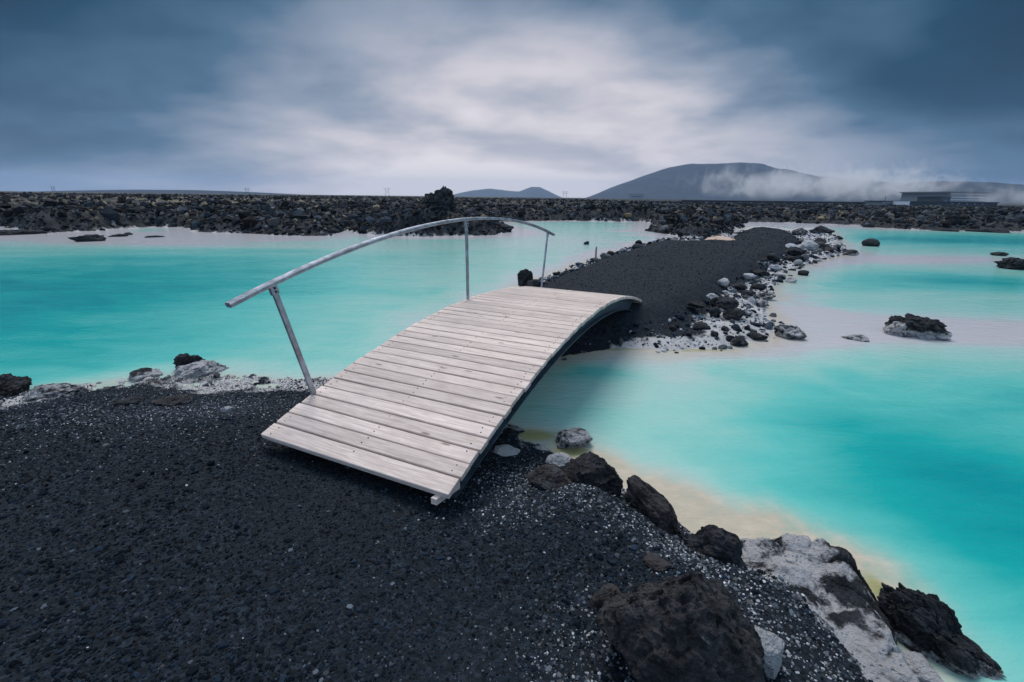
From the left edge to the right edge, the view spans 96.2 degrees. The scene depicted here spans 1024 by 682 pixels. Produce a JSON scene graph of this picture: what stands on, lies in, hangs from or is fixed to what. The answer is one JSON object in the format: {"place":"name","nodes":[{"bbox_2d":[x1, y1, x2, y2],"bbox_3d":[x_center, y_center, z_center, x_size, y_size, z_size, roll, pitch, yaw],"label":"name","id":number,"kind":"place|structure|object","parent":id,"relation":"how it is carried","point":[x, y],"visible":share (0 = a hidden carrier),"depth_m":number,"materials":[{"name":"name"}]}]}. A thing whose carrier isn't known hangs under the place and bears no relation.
{"place":"outdoors","nodes":[
{"label":"outdoors","id":0,"kind":"place"},
{"bbox_2d":[37,190,301,194],"bbox_3d":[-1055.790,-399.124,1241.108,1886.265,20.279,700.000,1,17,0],"label":"moor ridge","id":1,"kind":"structure","parent":0,"point":[173,191],"depth_m":1137.86,"materials":[{"name":"grey stone"}]},
{"bbox_2d":[454,187,561,197],"bbox_3d":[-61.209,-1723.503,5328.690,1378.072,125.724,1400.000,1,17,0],"label":"hills","id":2,"kind":"structure","parent":0,"point":[535,192],"depth_m":4909.85,"materials":[{"name":"grey stone"}]},
{"bbox_2d":[0,221,1023,681],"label":"lagoon water","id":3,"kind":"structure","parent":0,"point":[886,459],"depth_m":5.88,"materials":[{"name":"teal liquid"}]},
{"bbox_2d":[67,234,105,241],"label":"lava rock","id":4,"kind":"object","parent":3,"relation":"in","point":[90,237],"visible":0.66,"depth_m":19.64,"materials":[{"name":"black stone"}]},
{"bbox_2d":[108,234,127,236],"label":"lava rock","id":5,"kind":"object","parent":3,"relation":"in","point":[119,235],"visible":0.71,"depth_m":21.94,"materials":[{"name":"black stone"}]},
{"bbox_2d":[145,235,164,237],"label":"lava rock","id":6,"kind":"object","parent":3,"relation":"in","point":[153,236],"visible":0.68,"depth_m":21.81,"materials":[{"name":"black stone"}]},
{"bbox_2d":[556,427,592,448],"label":"lava rock","id":7,"kind":"object","parent":3,"relation":"on","point":[574,437],"visible":0.98,"depth_m":3.85,"materials":[{"name":"grey stone"}]},
{"bbox_2d":[768,264,782,269],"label":"lava rock","id":8,"kind":"object","parent":3,"relation":"on","point":[776,267],"visible":0.83,"depth_m":13.35,"materials":[{"name":"white stone"}]},
{"bbox_2d":[784,246,806,255],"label":"lava rock","id":9,"kind":"object","parent":3,"relation":"on","point":[793,251],"visible":0.67,"depth_m":16.48,"materials":[{"name":"black stone"}]},
{"bbox_2d":[798,270,808,275],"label":"lava rock","id":10,"kind":"object","parent":3,"relation":"on","point":[803,272],"visible":0.94,"depth_m":12.91,"materials":[{"name":"black stone"}]},
{"bbox_2d":[862,223,874,227],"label":"lava rock","id":11,"kind":"object","parent":3,"relation":"on","point":[871,225],"visible":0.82,"depth_m":36.92,"materials":[{"name":"black stone"}]},
{"bbox_2d":[861,238,879,246],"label":"lava rock","id":12,"kind":"object","parent":3,"relation":"in","point":[871,242],"visible":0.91,"depth_m":21.48,"materials":[{"name":"black stone"}]},
{"bbox_2d":[902,650,943,681],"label":"crusted rock","id":13,"kind":"object","parent":3,"relation":"on","point":[922,668],"visible":0.59,"depth_m":2.03,"materials":[{"name":"grey stone"}]},
{"bbox_2d":[932,229,958,231],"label":"lava rock","id":14,"kind":"object","parent":3,"relation":"on","point":[949,230],"visible":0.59,"depth_m":33.13,"materials":[{"name":"black stone"}]},
{"bbox_2d":[993,257,1023,269],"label":"lava rock","id":15,"kind":"object","parent":3,"relation":"in","point":[1013,263],"visible":0.93,"depth_m":14.60,"materials":[{"name":"black stone"}]},
{"bbox_2d":[0,191,1023,681],"bbox_3d":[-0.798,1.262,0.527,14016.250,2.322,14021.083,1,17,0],"label":"ground","id":16,"kind":"structure","parent":0,"point":[666,301],"depth_m":2.36,"materials":[{"name":"black gravel"}]},
{"bbox_2d":[0,373,31,399],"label":"lava rock","id":17,"kind":"object","parent":16,"relation":"on","point":[11,385],"visible":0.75,"depth_m":4.74,"materials":[{"name":"black stone"}]},
{"bbox_2d":[0,229,49,235],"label":"lava rock","id":18,"kind":"object","parent":16,"relation":"on","point":[16,232],"visible":0.62,"depth_m":22.45,"materials":[{"name":"black stone"}]},
{"bbox_2d":[22,382,80,400],"bbox_3d":[-4.795,0.541,4.819,0.315,0.209,0.525,16,23,40],"label":"crusted rock","id":19,"kind":"object","parent":16,"relation":"on","point":[49,390],"visible":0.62,"depth_m":4.72,"materials":[{"name":"grey stone"}]},
{"bbox_2d":[108,396,141,405],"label":"lava rock","id":20,"kind":"object","parent":16,"relation":"on","point":[126,401],"visible":0.94,"depth_m":4.10,"materials":[{"name":"grey stone"}]},
{"bbox_2d":[128,367,162,381],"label":"lava rock","id":21,"kind":"object","parent":16,"relation":"on","point":[140,374],"visible":0.72,"depth_m":5.20,"materials":[{"name":"grey stone"}]},
{"bbox_2d":[151,395,193,405],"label":"lava rock","id":22,"kind":"object","parent":16,"relation":"on","point":[171,400],"visible":1,"depth_m":4.15,"materials":[{"name":"grey stone"}]},
{"bbox_2d":[173,353,205,367],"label":"lava rock","id":23,"kind":"object","parent":16,"relation":"on","point":[183,359],"visible":0.56,"depth_m":5.45,"materials":[{"name":"black stone"}]},
{"bbox_2d":[174,360,228,379],"bbox_3d":[-3.689,0.352,5.455,0.453,0.237,0.576,16,23,40],"label":"crusted rock","id":24,"kind":"object","parent":16,"relation":"on","point":[201,368],"visible":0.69,"depth_m":5.31,"materials":[{"name":"grey stone"}]},
{"bbox_2d":[220,406,233,412],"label":"lava rock","id":25,"kind":"object","parent":16,"relation":"on","point":[228,409],"visible":1,"depth_m":3.67,"materials":[{"name":"grey stone"}]},
{"bbox_2d":[0,372,522,435],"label":"mineral crust","id":26,"kind":"object","parent":16,"relation":"on","point":[216,374],"visible":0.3,"depth_m":5.08},
{"bbox_2d":[225,217,641,504],"bbox_3d":[0.189,-0.584,5.213,1.571,1.538,5.941,9,19,24],"label":"footbridge","id":27,"kind":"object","parent":16,"relation":"on","point":[432,403],"visible":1,"depth_m":3.51,"materials":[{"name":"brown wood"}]},
{"bbox_2d":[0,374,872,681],"bbox_3d":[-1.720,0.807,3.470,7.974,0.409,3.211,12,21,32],"label":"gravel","id":28,"kind":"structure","parent":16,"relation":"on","point":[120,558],"depth_m":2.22,"materials":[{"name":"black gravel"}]},
{"bbox_2d":[0,200,926,236],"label":"lava shards","id":29,"kind":"object","parent":16,"relation":"on","point":[677,223],"visible":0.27,"depth_m":28.28,"materials":[{"name":"black stone"}]},
{"bbox_2d":[498,223,513,231],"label":"lava rock","id":30,"kind":"object","parent":16,"relation":"on","point":[506,228],"visible":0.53,"depth_m":27.50,"materials":[{"name":"black stone"}]},
{"bbox_2d":[493,444,519,456],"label":"lava rock","id":31,"kind":"object","parent":16,"relation":"on","point":[505,450],"visible":1,"depth_m":3.36,"materials":[{"name":"grey stone"}]},
{"bbox_2d":[0,199,1023,236],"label":"lava rubble","id":32,"kind":"object","parent":16,"relation":"on","point":[246,218],"visible":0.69,"depth_m":31.04,"materials":[{"name":"black stone"}]},
{"bbox_2d":[422,185,457,210],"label":"lava block","id":33,"kind":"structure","parent":32,"relation":"on","point":[439,199],"depth_m":25.32,"materials":[{"name":"black stone"}]},
{"bbox_2d":[0,191,1023,219],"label":"distant lava rubble","id":34,"kind":"object","parent":16,"relation":"on","point":[988,212],"visible":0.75,"depth_m":66.17,"materials":[{"name":"black stone"}]},
{"bbox_2d":[517,269,532,286],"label":"lava rock","id":35,"kind":"object","parent":16,"relation":"on","point":[524,276],"visible":0.79,"depth_m":10.22,"materials":[{"name":"black stone"}]},
{"bbox_2d":[526,279,540,286],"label":"lava rock","id":36,"kind":"object","parent":16,"relation":"on","point":[534,283],"visible":0.7,"depth_m":9.95,"materials":[{"name":"black stone"}]},
{"bbox_2d":[526,464,571,489],"bbox_3d":[0.258,0.912,3.018,0.312,0.202,0.250,-2,18,-8],"label":"lava rock","id":37,"kind":"object","parent":16,"relation":"on","point":[548,476],"visible":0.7,"depth_m":2.95,"materials":[{"name":"grey stone"}]},
{"bbox_2d":[545,452,570,466],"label":"lava rock","id":38,"kind":"object","parent":16,"relation":"on","point":[558,459],"visible":0.75,"depth_m":3.44,"materials":[{"name":"grey stone"}]},
{"bbox_2d":[562,451,622,494],"bbox_3d":[0.525,0.928,3.089,0.428,0.324,0.342,4,18,11],"label":"lava rock","id":39,"kind":"object","parent":16,"relation":"on","point":[591,468],"visible":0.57,"depth_m":2.98,"materials":[{"name":"black stone"}]},
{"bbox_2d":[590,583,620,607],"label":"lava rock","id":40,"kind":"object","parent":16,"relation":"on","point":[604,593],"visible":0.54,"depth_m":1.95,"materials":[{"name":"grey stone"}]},
{"bbox_2d":[628,194,643,198],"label":"valley building","id":41,"kind":"structure","parent":16,"relation":"on","point":[635,196],"depth_m":1096.07,"materials":[{"name":"grey glass"}]},
{"bbox_2d":[625,475,683,538],"bbox_3d":[0.873,1.029,2.805,0.234,0.356,0.416,-8,19,-26],"label":"lava rock","id":42,"kind":"object","parent":16,"relation":"on","point":[651,503],"visible":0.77,"depth_m":2.70,"materials":[{"name":"black stone"}]},
{"bbox_2d":[643,552,673,570],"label":"lava rock","id":43,"kind":"object","parent":16,"relation":"on","point":[655,562],"visible":1,"depth_m":2.17,"materials":[{"name":"grey stone"}]},
{"bbox_2d":[669,325,676,330],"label":"lava rock","id":44,"kind":"object","parent":16,"relation":"on","point":[672,327],"visible":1,"depth_m":7.07,"materials":[{"name":"black stone"}]},
{"bbox_2d":[595,571,766,681],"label":"lava rock","id":45,"kind":"object","parent":16,"relation":"on","point":[693,627],"visible":1,"depth_m":1.50,"materials":[{"name":"black stone"}]},
{"bbox_2d":[538,236,846,359],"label":"beach stones","id":46,"kind":"object","parent":16,"relation":"on","point":[796,260],"visible":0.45,"depth_m":11.94,"materials":[{"name":"grey stone"}]},
{"bbox_2d":[687,301,705,307],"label":"lava rock","id":47,"kind":"object","parent":16,"relation":"on","point":[698,304],"visible":1,"depth_m":7.97,"materials":[{"name":"black stone"}]},
{"bbox_2d":[693,321,709,329],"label":"lava rock","id":48,"kind":"object","parent":16,"relation":"on","point":[700,325],"visible":0.96,"depth_m":7.16,"materials":[{"name":"black stone"}]},
{"bbox_2d":[706,293,718,299],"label":"lava rock","id":49,"kind":"object","parent":16,"relation":"on","point":[711,295],"visible":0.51,"depth_m":8.87,"materials":[{"name":"grey stone"}]},
{"bbox_2d":[682,524,746,566],"bbox_3d":[1.044,1.103,2.380,0.330,0.358,0.264,10,20,27],"label":"lava rock","id":50,"kind":"object","parent":16,"relation":"on","point":[714,542],"visible":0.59,"depth_m":2.29,"materials":[{"name":"black stone"}]},
{"bbox_2d":[710,331,718,336],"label":"lava rock","id":51,"kind":"object","parent":16,"relation":"on","point":[714,334],"visible":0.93,"depth_m":6.80,"materials":[{"name":"black stone"}]},
{"bbox_2d":[709,306,720,317],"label":"lava rock","id":52,"kind":"object","parent":16,"relation":"on","point":[714,311],"visible":0.96,"depth_m":7.87,"materials":[{"name":"black stone"}]},
{"bbox_2d":[705,236,734,239],"bbox_3d":[9.209,-4.332,20.187,1.507,0.538,1.251,1,17,0],"label":"sand heap","id":53,"kind":"object","parent":16,"relation":"on","point":[720,238],"visible":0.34,"depth_m":19.96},
{"bbox_2d":[718,278,728,285],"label":"lava rock","id":54,"kind":"object","parent":16,"relation":"on","point":[723,282],"visible":1,"depth_m":9.97,"materials":[{"name":"white stone"}]},
{"bbox_2d":[710,297,738,309],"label":"lava rock","id":55,"kind":"object","parent":16,"relation":"on","point":[724,303],"visible":0.77,"depth_m":8.30,"materials":[{"name":"black stone"}]},
{"bbox_2d":[721,326,728,330],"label":"lava rock","id":56,"kind":"object","parent":16,"relation":"on","point":[724,328],"visible":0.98,"depth_m":7.10,"materials":[{"name":"black stone"}]},
{"bbox_2d":[722,309,744,320],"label":"lava rock","id":57,"kind":"object","parent":16,"relation":"on","point":[733,314],"visible":0.9,"depth_m":7.75,"materials":[{"name":"black stone"}]},
{"bbox_2d":[730,282,747,289],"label":"lava rock","id":58,"kind":"object","parent":16,"relation":"on","point":[739,286],"visible":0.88,"depth_m":10.31,"materials":[{"name":"black stone"}]},
{"bbox_2d":[730,335,748,346],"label":"lava rock","id":59,"kind":"object","parent":16,"relation":"on","point":[740,340],"visible":0.94,"depth_m":6.61,"materials":[{"name":"black stone"}]},
{"bbox_2d":[743,309,752,315],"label":"lava rock","id":60,"kind":"object","parent":16,"relation":"on","point":[747,312],"visible":0.79,"depth_m":7.90,"materials":[{"name":"white stone"}]},
{"bbox_2d":[741,290,755,298],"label":"lava rock","id":61,"kind":"object","parent":16,"relation":"on","point":[747,293],"visible":0.77,"depth_m":9.40,"materials":[{"name":"grey stone"}]},
{"bbox_2d":[743,273,755,279],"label":"lava rock","id":62,"kind":"object","parent":16,"relation":"on","point":[749,276],"visible":0.86,"depth_m":11.47,"materials":[{"name":"white stone"}]},
{"bbox_2d":[747,296,755,304],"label":"lava rock","id":63,"kind":"object","parent":16,"relation":"on","point":[751,299],"visible":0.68,"depth_m":9.12,"materials":[{"name":"grey stone"}]},
{"bbox_2d":[749,332,767,340],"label":"lava rock","id":64,"kind":"object","parent":16,"relation":"on","point":[757,336],"visible":0.93,"depth_m":6.90,"materials":[{"name":"black stone"}]},
{"bbox_2d":[750,284,766,290],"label":"lava rock","id":65,"kind":"object","parent":16,"relation":"on","point":[761,287],"visible":0.88,"depth_m":10.45,"materials":[{"name":"black stone"}]},
{"bbox_2d":[752,269,766,275],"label":"lava rock","id":66,"kind":"object","parent":16,"relation":"on","point":[760,272],"visible":0.82,"depth_m":12.07,"materials":[{"name":"black stone"}]},
{"bbox_2d":[756,299,767,306],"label":"lava rock","id":67,"kind":"object","parent":16,"relation":"on","point":[761,303],"visible":0.98,"depth_m":9.01,"materials":[{"name":"grey stone"}]},
{"bbox_2d":[757,258,768,265],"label":"lava rock","id":68,"kind":"object","parent":16,"relation":"on","point":[763,261],"visible":0.98,"depth_m":13.46,"materials":[{"name":"black stone"}]},
{"bbox_2d":[756,291,775,299],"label":"lava rock","id":69,"kind":"object","parent":16,"relation":"on","point":[763,295],"visible":0.91,"depth_m":9.69,"materials":[{"name":"grey stone"}]},
{"bbox_2d":[755,627,784,679],"bbox_3d":[0.920,1.149,1.690,0.128,0.196,0.116,13,21,34],"label":"lava rock","id":70,"kind":"object","parent":16,"relation":"on","point":[773,644],"visible":0.58,"depth_m":1.65,"materials":[{"name":"grey stone"}]},
{"bbox_2d":[681,200,864,204],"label":"long building","id":71,"kind":"structure","parent":16,"relation":"on","point":[777,202],"depth_m":162.44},
{"bbox_2d":[767,253,780,261],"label":"lava rock","id":72,"kind":"object","parent":16,"relation":"on","point":[774,257],"visible":0.91,"depth_m":14.62,"materials":[{"name":"black stone"}]},
{"bbox_2d":[774,272,785,277],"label":"lava rock","id":73,"kind":"object","parent":16,"relation":"on","point":[777,274],"visible":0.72,"depth_m":12.39,"materials":[{"name":"white stone"}]},
{"bbox_2d":[784,256,793,259],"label":"lava rock","id":74,"kind":"object","parent":16,"relation":"on","point":[788,257],"visible":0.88,"depth_m":15.32,"materials":[{"name":"black stone"}]},
{"bbox_2d":[774,323,806,338],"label":"lava rock","id":75,"kind":"object","parent":16,"relation":"on","point":[785,331],"visible":0.87,"depth_m":7.02,"materials":[{"name":"grey stone"}]},
{"bbox_2d":[785,277,796,282],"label":"lava rock","id":76,"kind":"object","parent":16,"relation":"on","point":[791,280],"visible":0.88,"depth_m":11.74,"materials":[{"name":"white stone"}]},
{"bbox_2d":[791,228,807,235],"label":"lava rock","id":77,"kind":"object","parent":16,"relation":"on","point":[800,231],"visible":0.68,"depth_m":26.70,"materials":[{"name":"grey stone"}]},
{"bbox_2d":[797,240,818,249],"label":"lava rock","id":78,"kind":"object","parent":16,"relation":"on","point":[810,244],"visible":0.69,"depth_m":18.53,"materials":[{"name":"white stone"}]},
{"bbox_2d":[814,241,826,248],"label":"lava rock","id":79,"kind":"object","parent":16,"relation":"on","point":[821,244],"visible":0.31,"depth_m":18.96,"materials":[{"name":"black stone"}]},
{"bbox_2d":[815,238,826,241],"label":"lava rock","id":80,"kind":"object","parent":16,"relation":"on","point":[820,239],"visible":0.66,"depth_m":22.24,"materials":[{"name":"grey stone"}]},
{"bbox_2d":[808,225,834,233],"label":"lava rock","id":81,"kind":"object","parent":16,"relation":"on","point":[820,229],"visible":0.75,"depth_m":28.36,"materials":[{"name":"black stone"}]},
{"bbox_2d":[824,247,833,250],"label":"lava rock","id":82,"kind":"object","parent":16,"relation":"on","point":[827,248],"visible":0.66,"depth_m":18.21,"materials":[{"name":"grey stone"}]},
{"bbox_2d":[740,533,919,681],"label":"crusted ledge","id":83,"kind":"object","parent":16,"relation":"on","point":[830,578],"visible":0.9,"depth_m":2.20,"materials":[{"name":"grey stone"}]},
{"bbox_2d":[843,249,858,254],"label":"lava rock","id":84,"kind":"object","parent":16,"relation":"on","point":[850,252],"visible":0.96,"depth_m":17.83,"materials":[{"name":"grey stone"}]},
{"bbox_2d":[841,334,869,341],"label":"lava rock","id":85,"kind":"object","parent":16,"relation":"on","point":[861,338],"visible":0.77,"depth_m":6.99,"materials":[{"name":"grey stone"}]},
{"bbox_2d":[865,201,892,204],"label":"grey building","id":86,"kind":"structure","parent":16,"relation":"on","point":[878,202],"depth_m":154.48,"materials":[{"name":"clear glass"}]},
{"bbox_2d":[883,321,910,336],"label":"crusted rock","id":87,"kind":"object","parent":16,"relation":"on","point":[896,328],"visible":0.69,"depth_m":7.23,"materials":[{"name":"grey stone"}]},
{"bbox_2d":[893,201,909,204],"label":"white building","id":88,"kind":"structure","parent":16,"relation":"on","point":[901,202],"depth_m":150.96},
{"bbox_2d":[884,313,952,339],"bbox_3d":[6.439,-0.193,7.294,0.842,0.473,0.674,16,23,40],"label":"lava rock","id":89,"kind":"object","parent":16,"relation":"on","point":[924,328],"visible":0.77,"depth_m":7.09,"materials":[{"name":"black stone"}]},
{"bbox_2d":[917,196,950,201],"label":"dark annex","id":90,"kind":"object","parent":16,"relation":"on","point":[935,198],"visible":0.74,"depth_m":228.47,"materials":[{"name":"grey glass"}]},
{"bbox_2d":[877,582,1005,680],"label":"lava rock","id":91,"kind":"object","parent":16,"relation":"on","point":[928,625],"visible":0.94,"depth_m":2.13,"materials":[{"name":"black stone"}]},
{"bbox_2d":[900,191,990,201],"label":"building","id":92,"kind":"structure","parent":16,"relation":"on","point":[960,196],"depth_m":228.78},
{"bbox_2d":[909,201,998,205],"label":"dark building","id":93,"kind":"structure","parent":16,"relation":"on","point":[927,203],"depth_m":157.60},
{"bbox_2d":[965,228,1009,232],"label":"lava rock","id":94,"kind":"object","parent":16,"relation":"on","point":[995,230],"visible":0.65,"depth_m":32.45,"materials":[{"name":"black stone"}]},
{"bbox_2d":[990,252,1008,255],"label":"lava rock","id":95,"kind":"object","parent":16,"relation":"on","point":[999,253],"visible":0.88,"depth_m":18.25,"materials":[{"name":"black stone"}]},
{"bbox_2d":[0,0,1023,197],"label":"sky","id":96,"kind":"structure","parent":0,"point":[580,98],"materials":[{"name":"grey"}]},
{"bbox_2d":[538,227,845,348],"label":"path gravel","id":97,"kind":"structure","parent":0,"point":[699,318],"depth_m":11.29,"materials":[{"name":"black gravel"}]},
{"bbox_2d":[586,162,905,200],"bbox_3d":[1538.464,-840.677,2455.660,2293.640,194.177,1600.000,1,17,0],"label":"mountain","id":98,"kind":"structure","parent":0,"point":[739,181],"depth_m":1962.88,"materials":[{"name":"grey stone"}]},
{"bbox_2d":[842,181,1023,202],"bbox_3d":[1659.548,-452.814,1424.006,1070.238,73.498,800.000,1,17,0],"label":"mountain shoulder","id":99,"kind":"object","parent":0,"point":[1005,193],"visible":0.52,"depth_m":1305.44}
]}

